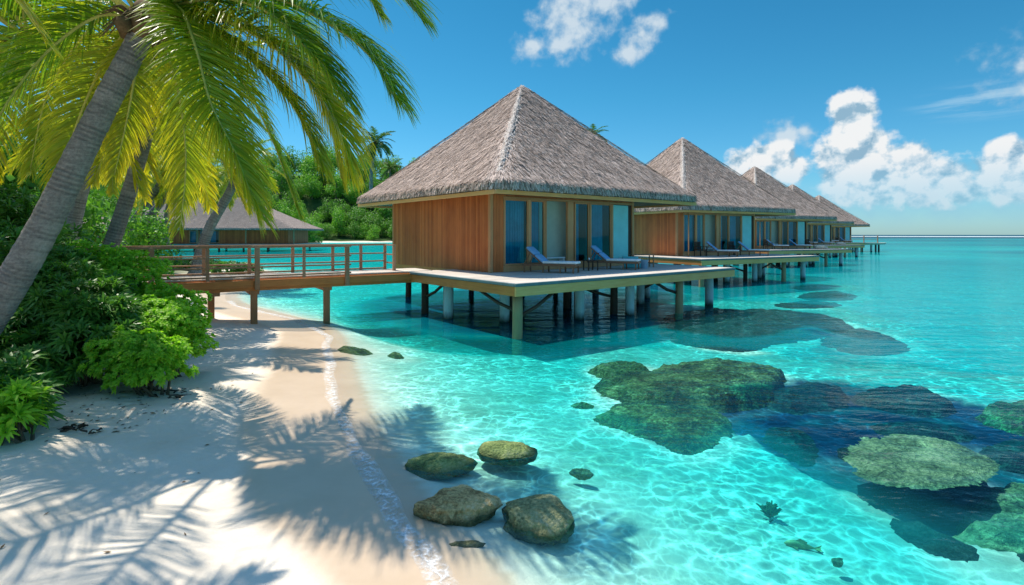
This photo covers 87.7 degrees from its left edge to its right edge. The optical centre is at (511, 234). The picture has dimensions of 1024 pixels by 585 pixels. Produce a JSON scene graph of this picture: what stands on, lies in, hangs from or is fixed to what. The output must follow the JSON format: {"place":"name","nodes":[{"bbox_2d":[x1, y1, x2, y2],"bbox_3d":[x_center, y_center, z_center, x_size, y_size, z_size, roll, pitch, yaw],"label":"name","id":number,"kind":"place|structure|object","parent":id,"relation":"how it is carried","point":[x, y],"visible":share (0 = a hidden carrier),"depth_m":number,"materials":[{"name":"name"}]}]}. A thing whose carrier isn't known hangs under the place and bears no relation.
{"place":"outdoors","nodes":[
{"label":"outdoors","id":0,"kind":"place"},
{"bbox_2d":[210,260,263,274],"bbox_3d":[-19.382,2.352,37.086,4.192,1.220,2.799,0,0,-20],"label":"bank shrub","id":1,"kind":"object","parent":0,"point":[230,270],"visible":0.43,"depth_m":36.49,"materials":[{"name":"green plant"}]},
{"bbox_2d":[0,175,1023,584],"bbox_3d":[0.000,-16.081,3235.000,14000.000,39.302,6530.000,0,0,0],"label":"ground","id":2,"kind":"structure","parent":0,"point":[278,487],"depth_m":6.88,"materials":[{"name":"sand"}]},
{"bbox_2d":[0,374,52,445],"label":"spiky plant","id":3,"kind":"object","parent":2,"relation":"on","point":[23,410],"visible":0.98,"depth_m":6.73,"materials":[{"name":"green plant"}]},
{"bbox_2d":[0,222,54,332],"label":"beach shrub","id":4,"kind":"object","parent":2,"relation":"on","point":[12,234],"visible":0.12,"depth_m":9.60,"materials":[{"name":"green plant"}]},
{"bbox_2d":[0,348,72,434],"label":"spiky plant","id":5,"kind":"object","parent":2,"relation":"on","point":[11,364],"visible":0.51,"depth_m":7.13,"materials":[{"name":"green plant"}]},
{"bbox_2d":[15,0,64,60],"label":"palm tree","id":6,"kind":"object","parent":2,"relation":"on","point":[29,11],"visible":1,"depth_m":5.50,"materials":[{"name":"green plant"}]},
{"bbox_2d":[0,323,87,389],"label":"beach shrub","id":7,"kind":"object","parent":2,"relation":"on","point":[56,363],"visible":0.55,"depth_m":8.48,"materials":[{"name":"green plant"}]},
{"bbox_2d":[0,182,99,259],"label":"beach shrub","id":8,"kind":"object","parent":2,"relation":"on","point":[11,211],"visible":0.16,"depth_m":13.98,"materials":[{"name":"green plant"}]},
{"bbox_2d":[0,89,109,235],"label":"broadleaf tree","id":9,"kind":"object","parent":2,"relation":"on","point":[28,182],"visible":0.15,"depth_m":24.77,"materials":[{"name":"green plant"}]},
{"bbox_2d":[4,256,117,357],"bbox_3d":[-8.611,1.564,9.750,2.624,2.330,2.595,0,0,0],"label":"beach shrub","id":10,"kind":"object","parent":2,"relation":"on","point":[73,270],"visible":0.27,"depth_m":9.49,"materials":[{"name":"green plant"}]},
{"bbox_2d":[0,234,143,295],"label":"beach shrub","id":11,"kind":"object","parent":2,"relation":"on","point":[63,254],"visible":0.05,"depth_m":11.55,"materials":[{"name":"green plant"}]},
{"bbox_2d":[35,169,111,250],"bbox_3d":[-30.470,-0.948,36.121,6.226,8.804,5.932,0,0,37],"label":"broadleaf tree","id":12,"kind":"object","parent":2,"relation":"on","point":[97,229],"visible":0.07,"depth_m":36.85,"materials":[{"name":"green plant"}]},
{"bbox_2d":[58,422,88,431],"bbox_3d":[-5.970,2.597,7.220,0.356,0.094,0.252,0,0,0],"label":"driftwood","id":13,"kind":"object","parent":2,"relation":"on","point":[66,428],"visible":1,"depth_m":7.21,"materials":[{"name":"brown wood"}]},
{"bbox_2d":[2,274,149,385],"bbox_3d":[-7.656,1.735,9.563,2.407,2.048,2.446,0,0,0],"label":"beach shrub","id":14,"kind":"object","parent":2,"relation":"on","point":[87,312],"visible":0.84,"depth_m":9.11,"materials":[{"name":"green plant"}]},
{"bbox_2d":[3,77,189,241],"bbox_3d":[-17.049,-3.047,21.868,6.797,8.268,6.981,0,0,41],"label":"palm tree","id":15,"kind":"object","parent":2,"relation":"on","point":[76,214],"visible":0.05,"depth_m":21.79,"materials":[{"name":"green plant"}]},
{"bbox_2d":[0,0,194,199],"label":"palm tree","id":16,"kind":"object","parent":2,"relation":"on","point":[135,173],"visible":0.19,"depth_m":14.28,"materials":[{"name":"green plant"}]},
{"bbox_2d":[99,190,119,212],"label":"broadleaf tree","id":17,"kind":"object","parent":2,"relation":"on","point":[113,201],"visible":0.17,"depth_m":217.97,"materials":[{"name":"green plant"}]},
{"bbox_2d":[0,373,252,552],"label":"leaf litter","id":18,"kind":"object","parent":2,"relation":"on","point":[2,546],"visible":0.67,"depth_m":8.00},
{"bbox_2d":[0,0,268,251],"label":"palm tree","id":19,"kind":"object","parent":2,"relation":"on","point":[120,217],"visible":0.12,"depth_m":14.99,"materials":[{"name":"green plant"}]},
{"bbox_2d":[72,324,198,396],"bbox_3d":[-6.321,2.162,9.024,1.890,1.270,1.369,0,0,0],"label":"beach shrub","id":20,"kind":"object","parent":2,"relation":"on","point":[142,359],"visible":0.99,"depth_m":8.71,"materials":[{"name":"green plant"}]},
{"bbox_2d":[66,239,212,327],"bbox_3d":[-8.880,1.433,12.357,3.962,2.671,2.194,0,0,0],"label":"beach shrub","id":21,"kind":"object","parent":2,"relation":"on","point":[108,255],"visible":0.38,"depth_m":12.22,"materials":[{"name":"green plant"}]},
{"bbox_2d":[114,152,170,249],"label":"palm tree","id":22,"kind":"object","parent":2,"relation":"on","point":[135,204],"visible":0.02,"depth_m":41.96,"materials":[{"name":"green plant"}]},
{"bbox_2d":[120,206,184,276],"bbox_3d":[-20.460,0.805,30.013,4.361,4.875,3.985,0,0,19],"label":"broadleaf tree","id":23,"kind":"object","parent":2,"relation":"on","point":[139,238],"visible":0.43,"depth_m":29.65,"materials":[{"name":"green plant"}]},
{"bbox_2d":[102,294,219,377],"bbox_3d":[-6.895,2.030,10.444,2.066,1.697,2.242,0,0,-31],"label":"beach shrub","id":24,"kind":"object","parent":2,"relation":"on","point":[168,317],"visible":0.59,"depth_m":10.15,"materials":[{"name":"green plant"}]},
{"bbox_2d":[98,141,236,245],"bbox_3d":[-21.416,-3.344,33.764,7.764,8.391,7.510,0,0,0],"label":"palm tree","id":25,"kind":"object","parent":2,"relation":"on","point":[155,191],"visible":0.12,"depth_m":33.83,"materials":[{"name":"green plant"}]},
{"bbox_2d":[137,158,203,249],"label":"palm tree","id":26,"kind":"object","parent":2,"relation":"on","point":[166,214],"visible":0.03,"depth_m":45.81,"materials":[{"name":"green plant"}]},
{"bbox_2d":[132,126,232,234],"bbox_3d":[-21.178,-3.620,36.038,8.331,9.424,6.570,0,0,37],"label":"palm tree","id":27,"kind":"object","parent":2,"relation":"on","point":[151,211],"visible":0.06,"depth_m":35.79,"materials":[{"name":"green plant"}]},
{"bbox_2d":[173,259,226,270],"bbox_3d":[-22.787,2.219,38.924,4.480,1.167,2.872,0,0,0],"label":"bank shrub","id":28,"kind":"object","parent":2,"relation":"on","point":[186,262],"visible":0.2,"depth_m":38.56,"materials":[{"name":"green plant"}]},
{"bbox_2d":[97,198,323,254],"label":"shore bungalow","id":29,"kind":"object","parent":2,"relation":"on","point":[237,225],"visible":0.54,"depth_m":92.72,"materials":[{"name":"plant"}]},
{"bbox_2d":[0,0,442,334],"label":"palm tree","id":30,"kind":"object","parent":2,"relation":"on","point":[144,35],"visible":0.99,"depth_m":8.33,"materials":[{"name":"green plant"}]},
{"bbox_2d":[187,139,285,275],"bbox_3d":[-16.212,-1.675,31.614,5.855,8.317,6.130,0,0,0],"label":"palm tree","id":31,"kind":"object","parent":2,"relation":"on","point":[224,202],"visible":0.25,"depth_m":30.88,"materials":[{"name":"green plant"}]},
{"bbox_2d":[76,244,431,323],"bbox_3d":[-9.660,2.343,16.715,14.903,3.986,1.952,0,0,-33],"label":"footbridge","id":32,"kind":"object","parent":2,"relation":"on","point":[253,285],"visible":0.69,"depth_m":17.48,"materials":[{"name":"brown wood"}]},
{"bbox_2d":[271,164,294,196],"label":"broadleaf tree","id":33,"kind":"object","parent":2,"relation":"on","point":[282,189],"visible":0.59,"depth_m":243.12,"materials":[{"name":"green plant"}]},
{"bbox_2d":[274,199,296,217],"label":"broadleaf tree","id":34,"kind":"object","parent":2,"relation":"on","point":[287,211],"visible":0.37,"depth_m":219.54,"materials":[{"name":"green plant"}]},
{"bbox_2d":[278,190,293,212],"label":"broadleaf tree","id":35,"kind":"object","parent":2,"relation":"on","point":[290,200],"visible":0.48,"depth_m":233.08,"materials":[{"name":"green plant"}]},
{"bbox_2d":[276,145,301,174],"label":"broadleaf tree","id":36,"kind":"object","parent":2,"relation":"on","point":[294,159],"visible":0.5,"depth_m":271.58,"materials":[{"name":"green plant"}]},
{"bbox_2d":[288,178,306,200],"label":"broadleaf tree","id":37,"kind":"object","parent":2,"relation":"on","point":[301,189],"visible":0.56,"depth_m":241.66,"materials":[{"name":"green plant"}]},
{"bbox_2d":[293,153,319,185],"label":"broadleaf tree","id":38,"kind":"object","parent":2,"relation":"on","point":[309,165],"visible":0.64,"depth_m":251.63,"materials":[{"name":"green plant"}]},
{"bbox_2d":[300,170,325,198],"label":"broadleaf tree","id":39,"kind":"object","parent":2,"relation":"on","point":[313,191],"visible":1,"depth_m":242.66,"materials":[{"name":"green plant"}]},
{"bbox_2d":[303,217,323,247],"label":"broadleaf tree","id":40,"kind":"object","parent":2,"relation":"on","point":[311,239],"visible":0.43,"depth_m":115.36,"materials":[{"name":"green plant"}]},
{"bbox_2d":[307,210,325,226],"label":"broadleaf tree","id":41,"kind":"object","parent":2,"relation":"on","point":[315,218],"visible":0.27,"depth_m":219.56,"materials":[{"name":"green plant"}]},
{"bbox_2d":[308,163,335,185],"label":"broadleaf tree","id":42,"kind":"object","parent":2,"relation":"on","point":[321,179],"visible":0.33,"depth_m":253.25,"materials":[{"name":"green plant"}]},
{"bbox_2d":[317,197,336,220],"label":"broadleaf tree","id":43,"kind":"object","parent":2,"relation":"on","point":[324,210],"visible":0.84,"depth_m":231.53,"materials":[{"name":"green plant"}]},
{"bbox_2d":[319,222,334,238],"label":"broadleaf tree","id":44,"kind":"object","parent":2,"relation":"on","point":[329,228],"visible":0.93,"depth_m":211.78,"materials":[{"name":"green plant"}]},
{"bbox_2d":[323,167,348,198],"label":"broadleaf tree","id":45,"kind":"object","parent":2,"relation":"on","point":[336,190],"visible":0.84,"depth_m":244.76,"materials":[{"name":"green plant"}]},
{"bbox_2d":[326,207,349,235],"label":"broadleaf tree","id":46,"kind":"object","parent":2,"relation":"on","point":[337,222],"visible":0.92,"depth_m":217.22,"materials":[{"name":"green plant"}]},
{"bbox_2d":[329,199,352,225],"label":"broadleaf tree","id":47,"kind":"object","parent":2,"relation":"on","point":[346,209],"visible":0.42,"depth_m":227.92,"materials":[{"name":"green plant"}]},
{"bbox_2d":[344,221,360,238],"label":"broadleaf tree","id":48,"kind":"object","parent":2,"relation":"on","point":[354,227],"visible":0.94,"depth_m":214.82,"materials":[{"name":"green plant"}]},
{"bbox_2d":[343,179,363,205],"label":"broadleaf tree","id":49,"kind":"object","parent":2,"relation":"on","point":[351,195],"visible":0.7,"depth_m":241.27,"materials":[{"name":"green plant"}]},
{"bbox_2d":[337,346,372,355],"bbox_3d":[-4.059,3.037,13.832,0.945,0.167,1.120,0,0,0],"label":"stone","id":50,"kind":"object","parent":2,"relation":"on","point":[352,350],"visible":0.95,"depth_m":13.65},
{"bbox_2d":[345,205,368,232],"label":"broadleaf tree","id":51,"kind":"object","parent":2,"relation":"on","point":[358,216],"visible":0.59,"depth_m":220.93,"materials":[{"name":"green plant"}]},
{"bbox_2d":[357,223,369,238],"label":"broadleaf tree","id":52,"kind":"object","parent":2,"relation":"on","point":[363,232],"visible":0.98,"depth_m":214.76,"materials":[{"name":"green plant"}]},
{"bbox_2d":[355,157,376,187],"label":"broadleaf tree","id":53,"kind":"object","parent":2,"relation":"on","point":[365,179],"visible":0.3,"depth_m":255.50,"materials":[{"name":"green plant"}]},
{"bbox_2d":[361,174,381,208],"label":"broadleaf tree","id":54,"kind":"object","parent":2,"relation":"on","point":[367,186],"visible":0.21,"depth_m":241.82,"materials":[{"name":"green plant"}]},
{"bbox_2d":[365,224,380,240],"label":"broadleaf tree","id":55,"kind":"object","parent":2,"relation":"on","point":[373,234],"visible":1,"depth_m":210.17,"materials":[{"name":"green plant"}]},
{"bbox_2d":[361,210,386,235],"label":"broadleaf tree","id":56,"kind":"object","parent":2,"relation":"on","point":[376,221],"visible":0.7,"depth_m":221.26,"materials":[{"name":"green plant"}]},
{"bbox_2d":[353,126,395,190],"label":"palm tree","id":57,"kind":"object","parent":2,"relation":"on","point":[376,141],"visible":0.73,"depth_m":204.00,"materials":[{"name":"green plant"}]},
{"bbox_2d":[372,208,391,225],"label":"broadleaf tree","id":58,"kind":"object","parent":2,"relation":"on","point":[384,213],"visible":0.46,"depth_m":228.77,"materials":[{"name":"green plant"}]},
{"bbox_2d":[376,157,403,180],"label":"palm tree","id":59,"kind":"object","parent":2,"relation":"on","point":[390,167],"visible":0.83,"depth_m":224.04,"materials":[{"name":"green plant"}]},
{"bbox_2d":[404,452,477,480],"bbox_3d":[-0.929,3.008,6.922,0.740,0.218,0.785,0,0,40],"label":"rock","id":60,"kind":"object","parent":2,"relation":"on","point":[440,466],"visible":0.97,"depth_m":6.78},
{"bbox_2d":[413,484,502,526],"bbox_3d":[-0.592,3.049,5.734,0.706,0.489,0.774,0,0,41],"label":"rock","id":61,"kind":"object","parent":2,"relation":"on","point":[463,505],"visible":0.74,"depth_m":5.60,"materials":[{"name":"stone"}]},
{"bbox_2d":[449,540,485,547],"bbox_3d":[-0.434,2.979,5.109,0.371,0.074,0.109,0,0,-6],"label":"stone","id":62,"kind":"object","parent":2,"relation":"on","point":[471,543],"visible":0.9,"depth_m":5.09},
{"bbox_2d":[502,494,574,545],"bbox_3d":[0.264,3.029,5.605,0.851,0.422,0.696,0,0,29],"label":"rock","id":63,"kind":"object","parent":2,"relation":"on","point":[542,519],"visible":0.92,"depth_m":5.40,"materials":[{"name":"stone"}]},
{"bbox_2d":[357,85,735,354],"bbox_3d":[0.844,-0.562,24.663,13.498,13.431,14.578,0,0,-39],"label":"overwater villa","id":64,"kind":"object","parent":2,"relation":"on","point":[484,200],"visible":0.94,"depth_m":21.33,"materials":[{"name":"wood"}]},
{"bbox_2d":[505,199,527,265],"bbox_3d":[0.074,-0.110,20.039,1.150,2.520,0.323,0,0,-39],"label":"window","id":65,"kind":"structure","parent":64,"relation":"in","point":[514,208],"depth_m":20.18,"materials":[{"name":"blue glass"}]},
{"bbox_2d":[531,200,544,262],"bbox_3d":[0.891,-0.110,20.690,0.740,2.520,0.323,0,0,-39],"label":"window","id":66,"kind":"structure","parent":64,"relation":"in","point":[534,203],"depth_m":20.77,"materials":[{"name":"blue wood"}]},
{"bbox_2d":[522,246,580,273],"bbox_3d":[1.434,0.906,19.344,2.030,0.929,0.664,0,0,24],"label":"sun lounger","id":67,"kind":"object","parent":64,"relation":"on","point":[538,256],"visible":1,"depth_m":19.21,"materials":[{"name":"white wood"}]},
{"bbox_2d":[574,202,588,261],"bbox_3d":[2.807,-0.110,22.214,0.840,2.520,0.323,0,0,-39],"label":"window","id":68,"kind":"structure","parent":64,"relation":"in","point":[576,238],"depth_m":22.24,"materials":[{"name":"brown wood"}]},
{"bbox_2d":[586,203,610,259],"bbox_3d":[3.715,-0.110,22.938,1.300,2.520,0.323,0,0,-39],"label":"window","id":69,"kind":"structure","parent":64,"relation":"in","point":[596,209],"depth_m":23.00,"materials":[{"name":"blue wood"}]},
{"bbox_2d":[587,245,640,269],"bbox_3d":[4.064,0.906,21.244,2.030,0.929,0.664,0,0,24],"label":"sun lounger","id":70,"kind":"object","parent":64,"relation":"on","point":[601,254],"visible":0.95,"depth_m":21.08,"materials":[{"name":"white wood"}]},
{"bbox_2d":[620,256,642,267],"bbox_3d":[4.871,1.125,21.799,0.928,0.450,0.508,0,0,8],"label":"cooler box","id":71,"kind":"object","parent":64,"relation":"on","point":[630,257],"visible":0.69,"depth_m":21.60,"materials":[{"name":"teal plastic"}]},
{"bbox_2d":[569,468,593,480],"bbox_3d":[0.897,3.105,6.909,0.332,0.146,0.134,0,0,17],"label":"stone","id":72,"kind":"object","parent":2,"relation":"on","point":[581,474],"visible":1,"depth_m":6.87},
{"bbox_2d":[571,402,593,408],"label":"coral reef","id":73,"kind":"object","parent":2,"relation":"on","point":[583,405],"visible":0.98,"depth_m":10.31},
{"bbox_2d":[587,361,648,378],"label":"coral reef","id":74,"kind":"object","parent":2,"relation":"on","point":[609,369],"visible":0.83,"depth_m":12.97},
{"bbox_2d":[593,402,734,454],"bbox_3d":[2.736,3.320,9.579,2.306,0.447,2.492,0,0,43],"label":"coral reef","id":75,"kind":"object","parent":2,"relation":"on","point":[685,424],"visible":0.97,"depth_m":9.19},
{"bbox_2d":[593,357,786,412],"bbox_3d":[4.257,3.287,11.898,4.978,0.538,2.977,0,0,-35],"label":"coral reef","id":76,"kind":"object","parent":2,"relation":"on","point":[707,382],"visible":0.97,"depth_m":11.20},
{"bbox_2d":[634,137,819,294],"bbox_3d":[12.828,-0.562,38.609,12.554,13.431,13.558,0,0,-29],"label":"overwater villa","id":77,"kind":"object","parent":2,"relation":"on","point":[731,205],"visible":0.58,"depth_m":35.65,"materials":[{"name":"brown wood"}]},
{"bbox_2d":[684,214,695,252],"bbox_3d":[11.376,-0.110,34.499,1.070,2.520,0.301,0,0,-29],"label":"window","id":78,"kind":"structure","parent":77,"relation":"in","point":[685,215],"depth_m":34.64,"materials":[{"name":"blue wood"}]},
{"bbox_2d":[693,214,703,251],"bbox_3d":[12.229,-0.110,34.959,0.688,2.520,0.301,0,0,-29],"label":"window","id":79,"kind":"structure","parent":77,"relation":"in","point":[698,215],"depth_m":35.04,"materials":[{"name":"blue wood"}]},
{"bbox_2d":[704,241,738,256],"bbox_3d":[13.255,0.906,33.736,2.030,0.929,0.664,0,0,27],"label":"sun lounger","id":80,"kind":"object","parent":77,"relation":"on","point":[717,251],"visible":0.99,"depth_m":33.54,"materials":[{"name":"white wood"}]},
{"bbox_2d":[720,215,727,249],"bbox_3d":[14.231,-0.110,36.052,0.781,2.520,0.300,0,0,-29],"label":"window","id":81,"kind":"structure","parent":77,"relation":"in","point":[720,215],"depth_m":36.10,"materials":[{"name":"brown wood"}]},
{"bbox_2d":[726,215,740,249],"bbox_3d":[15.179,-0.110,36.567,1.209,2.520,0.301,0,0,-29],"label":"window","id":82,"kind":"structure","parent":77,"relation":"in","point":[732,218],"depth_m":36.64,"materials":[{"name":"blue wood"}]},
{"bbox_2d":[738,241,769,255],"bbox_3d":[15.870,0.906,35.158,2.030,0.929,0.664,0,0,27],"label":"sun lounger","id":83,"kind":"object","parent":77,"relation":"on","point":[748,250],"visible":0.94,"depth_m":34.98,"materials":[{"name":"white wood"}]},
{"bbox_2d":[658,308,853,351],"bbox_3d":[8.460,3.321,20.081,9.379,0.448,6.056,0,0,-32],"label":"coral reef","id":84,"kind":"object","parent":2,"relation":"on","point":[734,323],"visible":0.85,"depth_m":18.87},
{"bbox_2d":[756,500,781,517],"bbox_3d":[2.993,3.210,6.240,0.238,0.179,0.215,0,0,0],"label":"branching coral","id":85,"kind":"object","parent":2,"relation":"on","point":[771,509],"visible":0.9,"depth_m":6.19},
{"bbox_2d":[760,427,818,466],"bbox_3d":[4.647,3.471,8.922,0.942,0.161,1.903,0,0,34],"label":"coral reef","id":86,"kind":"object","parent":2,"relation":"on","point":[808,453],"visible":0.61,"depth_m":8.75},
{"bbox_2d":[733,166,851,271],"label":"overwater villa","id":87,"kind":"object","parent":2,"relation":"on","point":[779,230],"visible":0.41,"depth_m":52.72,"materials":[{"name":"brown wood"}]},
{"bbox_2d":[757,221,764,246],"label":"window","id":88,"kind":"structure","parent":87,"relation":"in","point":[759,223],"depth_m":51.54,"materials":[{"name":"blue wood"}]},
{"bbox_2d":[763,221,770,245],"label":"window","id":89,"kind":"structure","parent":87,"relation":"in","point":[766,222],"depth_m":51.78,"materials":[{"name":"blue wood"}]},
{"bbox_2d":[786,221,796,244],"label":"window","id":90,"kind":"structure","parent":87,"relation":"in","point":[790,223],"depth_m":53.12,"materials":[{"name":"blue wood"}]},
{"bbox_2d":[766,382,837,415],"bbox_3d":[6.242,3.385,11.332,2.446,0.345,1.500,0,0,-21],"label":"coral reef","id":91,"kind":"object","parent":2,"relation":"on","point":[795,399],"visible":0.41,"depth_m":10.77},
{"bbox_2d":[784,539,822,552],"bbox_3d":[3.068,3.272,5.620,0.360,0.125,0.150,0,0,22],"label":"fish","id":92,"kind":"object","parent":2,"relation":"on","point":[800,544],"visible":1,"depth_m":5.62},
{"bbox_2d":[773,300,840,308],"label":"coral reef","id":93,"kind":"object","parent":2,"relation":"on","point":[798,305],"visible":0.64,"depth_m":25.40},
{"bbox_2d":[788,184,864,260],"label":"overwater villa","id":94,"kind":"object","parent":2,"relation":"on","point":[822,230],"visible":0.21,"depth_m":73.05,"materials":[{"name":"brown wood"}]},
{"bbox_2d":[797,291,855,300],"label":"coral reef","id":95,"kind":"object","parent":2,"relation":"on","point":[829,295],"visible":0.71,"depth_m":28.95},
{"bbox_2d":[814,195,871,254],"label":"overwater villa","id":96,"kind":"object","parent":2,"relation":"on","point":[842,231],"visible":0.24,"depth_m":93.85,"materials":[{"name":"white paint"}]},
{"bbox_2d":[820,328,906,355],"bbox_3d":[11.384,3.379,17.312,2.500,0.346,4.742,0,0,30],"label":"coral reef","id":97,"kind":"object","parent":2,"relation":"on","point":[863,334],"visible":0.59,"depth_m":16.74},
{"bbox_2d":[850,235,885,254],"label":"end platform","id":98,"kind":"structure","parent":2,"relation":"on","point":[874,243],"depth_m":90.72,"materials":[{"name":"brown wood"}]},
{"bbox_2d":[857,494,909,514],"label":"coral reef","id":99,"kind":"object","parent":2,"relation":"on","point":[884,502],"visible":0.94,"depth_m":6.77},
{"bbox_2d":[855,384,956,417],"bbox_3d":[8.125,3.384,11.056,1.995,0.355,1.750,0,0,0],"label":"coral reef","id":100,"kind":"object","parent":2,"relation":"on","point":[936,407],"visible":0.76,"depth_m":10.66},
{"bbox_2d":[837,434,999,516],"bbox_3d":[5.422,3.486,7.206,2.403,1.024,1.665,0,0,-42],"label":"table coral","id":101,"kind":"object","parent":2,"relation":"on","point":[930,475],"visible":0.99,"depth_m":6.87},
{"bbox_2d":[870,422,971,442],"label":"coral reef","id":102,"kind":"object","parent":2,"relation":"on","point":[887,429],"visible":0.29,"depth_m":9.29},
{"bbox_2d":[890,518,978,562],"bbox_3d":[4.637,3.390,5.922,0.735,0.277,1.015,0,0,0],"label":"coral reef","id":103,"kind":"object","parent":2,"relation":"on","point":[933,542],"visible":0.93,"depth_m":5.76},
{"bbox_2d":[953,482,1023,553],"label":"coral reef","id":104,"kind":"object","parent":2,"relation":"on","point":[994,520],"visible":0.93,"depth_m":6.13},
{"bbox_2d":[975,399,1023,435],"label":"coral reef","id":105,"kind":"object","parent":2,"relation":"on","point":[1005,416],"visible":0.99,"depth_m":9.77},
{"bbox_2d":[979,439,1023,473],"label":"coral reef","id":106,"kind":"object","parent":2,"relation":"on","point":[1010,458],"visible":0.69,"depth_m":8.12},
{"bbox_2d":[0,0,1023,234],"label":"sky","id":107,"kind":"structure","parent":0,"point":[905,116],"materials":[{"name":"blue"}]},
{"bbox_2d":[161,235,1023,554],"bbox_3d":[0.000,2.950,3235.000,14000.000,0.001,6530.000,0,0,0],"label":"water","id":108,"kind":"structure","parent":0,"point":[475,313],"depth_m":19.21,"materials":[{"name":"liquid"}]},
{"bbox_2d":[233,303,447,584],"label":"shore foam","id":109,"kind":"object","parent":108,"relation":"on","point":[407,527],"visible":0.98,"depth_m":6.15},
{"bbox_2d":[477,440,537,466],"bbox_3d":[-0.065,3.010,7.304,0.829,0.230,0.675,0,0,11],"label":"rock","id":110,"kind":"object","parent":108,"relation":"in","point":[503,453],"visible":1,"depth_m":7.14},
{"bbox_2d":[851,236,1023,236],"bbox_3d":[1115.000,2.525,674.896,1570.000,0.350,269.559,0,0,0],"label":"surf","id":111,"kind":"structure","parent":108,"relation":"on","point":[940,236],"depth_m":702.56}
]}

